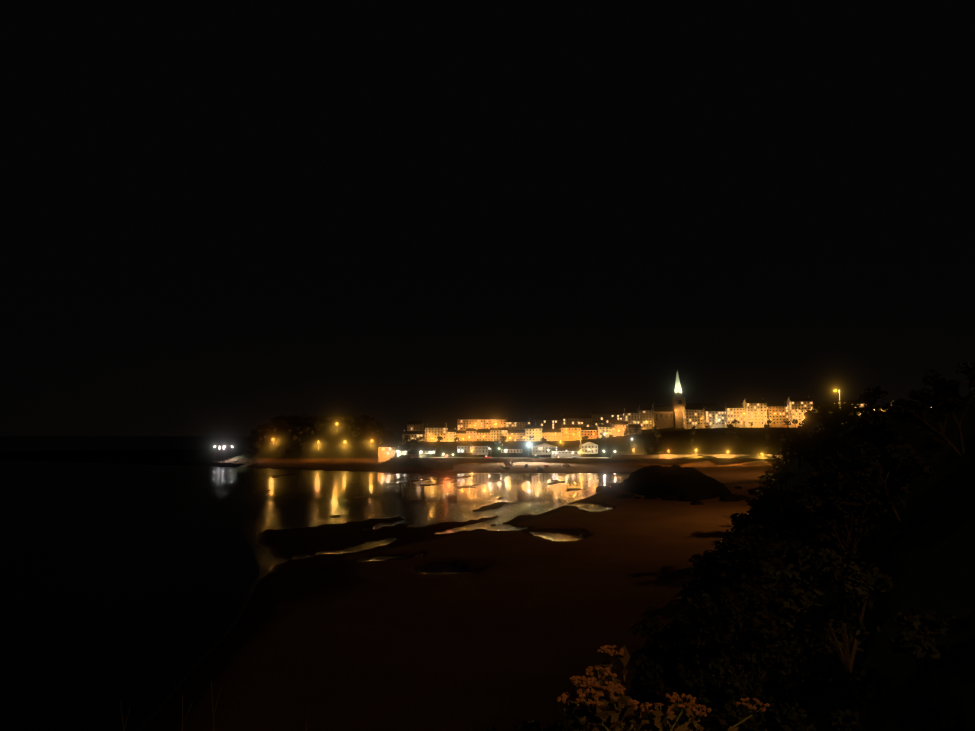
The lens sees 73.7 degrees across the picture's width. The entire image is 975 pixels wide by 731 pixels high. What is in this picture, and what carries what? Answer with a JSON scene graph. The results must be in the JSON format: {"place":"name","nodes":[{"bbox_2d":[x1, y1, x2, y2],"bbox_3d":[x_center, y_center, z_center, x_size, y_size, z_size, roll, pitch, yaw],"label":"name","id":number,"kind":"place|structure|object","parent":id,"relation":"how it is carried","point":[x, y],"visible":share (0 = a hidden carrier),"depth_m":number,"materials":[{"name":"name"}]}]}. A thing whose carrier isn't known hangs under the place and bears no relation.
{"place":"outdoors","nodes":[
{"label":"outdoors","id":0,"kind":"place"},
{"bbox_2d":[0,436,402,730],"bbox_3d":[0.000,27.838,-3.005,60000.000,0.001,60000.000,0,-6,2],"label":"sea water","id":1,"kind":"structure","parent":0,"point":[128,584],"depth_m":133.77,"materials":[{"name":"black liquid"}]},
{"bbox_2d":[182,441,241,460],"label":"lifeboat station","id":2,"kind":"object","parent":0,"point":[220,446],"visible":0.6,"depth_m":711.02,"materials":[{"name":"grey metal"}]},
{"bbox_2d":[0,0,974,435],"label":"sky","id":3,"kind":"structure","parent":0,"point":[218,217],"materials":[{"name":"black"}]},
{"bbox_2d":[1,393,974,730],"bbox_3d":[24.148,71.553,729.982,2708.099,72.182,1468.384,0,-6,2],"label":"ground","id":4,"kind":"structure","parent":0,"point":[391,595],"depth_m":101.14,"materials":[{"name":"brown sand"}]},
{"bbox_2d":[477,438,576,469],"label":"boats","id":5,"kind":"object","parent":4,"relation":"on","point":[507,465],"visible":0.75,"depth_m":554.14,"materials":[{"name":"white"}]},
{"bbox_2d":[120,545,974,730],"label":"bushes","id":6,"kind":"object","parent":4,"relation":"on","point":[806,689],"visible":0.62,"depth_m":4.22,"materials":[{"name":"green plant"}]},
{"bbox_2d":[557,645,769,730],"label":"umbellifer plant","id":7,"kind":"object","parent":6,"relation":"on","point":[613,708],"visible":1,"depth_m":2.83,"materials":[{"name":"brown plant"}]},
{"bbox_2d":[230,385,891,606],"bbox_3d":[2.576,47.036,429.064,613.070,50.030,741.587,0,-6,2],"label":"trees","id":8,"kind":"object","parent":4,"relation":"on","point":[791,448],"visible":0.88,"depth_m":317.41,"materials":[{"name":"green plant"}]},
{"bbox_2d":[390,455,782,469],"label":"harbour walls","id":9,"kind":"structure","parent":4,"relation":"on","point":[440,463],"depth_m":590.99,"materials":[{"name":"stone"}]},
{"bbox_2d":[378,396,930,461],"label":"town houses","id":10,"kind":"structure","parent":4,"relation":"on","point":[594,424],"depth_m":691.30,"materials":[{"name":"paint"}]},
{"bbox_2d":[596,479,757,504],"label":"rocks","id":11,"kind":"object","parent":4,"relation":"on","point":[693,499],"visible":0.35,"depth_m":276.62,"materials":[{"name":"brown stone"}]},
{"bbox_2d":[624,464,731,499],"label":"rock outcrop","id":12,"kind":"object","parent":4,"relation":"on","point":[658,481],"visible":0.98,"depth_m":300.40,"materials":[{"name":"black stone"}]},
{"bbox_2d":[651,370,718,428],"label":"church","id":13,"kind":"structure","parent":4,"relation":"on","point":[666,417],"depth_m":716.87,"materials":[{"name":"stone"}]},
{"bbox_2d":[750,491,778,519],"bbox_3d":[19.502,10.560,44.728,3.078,4.101,2.934,6,-8,-43],"label":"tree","id":14,"kind":"object","parent":4,"relation":"on","point":[766,501],"visible":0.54,"depth_m":44.71,"materials":[{"name":"green plant"}]},
{"bbox_2d":[398,457,606,457],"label":"quay pavement","id":15,"kind":"structure","parent":0,"point":[506,457],"depth_m":627.83,"materials":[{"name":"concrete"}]},
{"bbox_2d":[273,390,839,458],"bbox_3d":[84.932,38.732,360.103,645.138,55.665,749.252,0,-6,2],"label":"street lamps","id":16,"kind":"object","parent":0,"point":[589,449],"visible":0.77,"depth_m":669.72,"materials":[{"name":"yellow metal"}]},
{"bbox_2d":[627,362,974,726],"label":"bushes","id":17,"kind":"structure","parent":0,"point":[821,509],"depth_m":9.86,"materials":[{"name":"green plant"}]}
]}

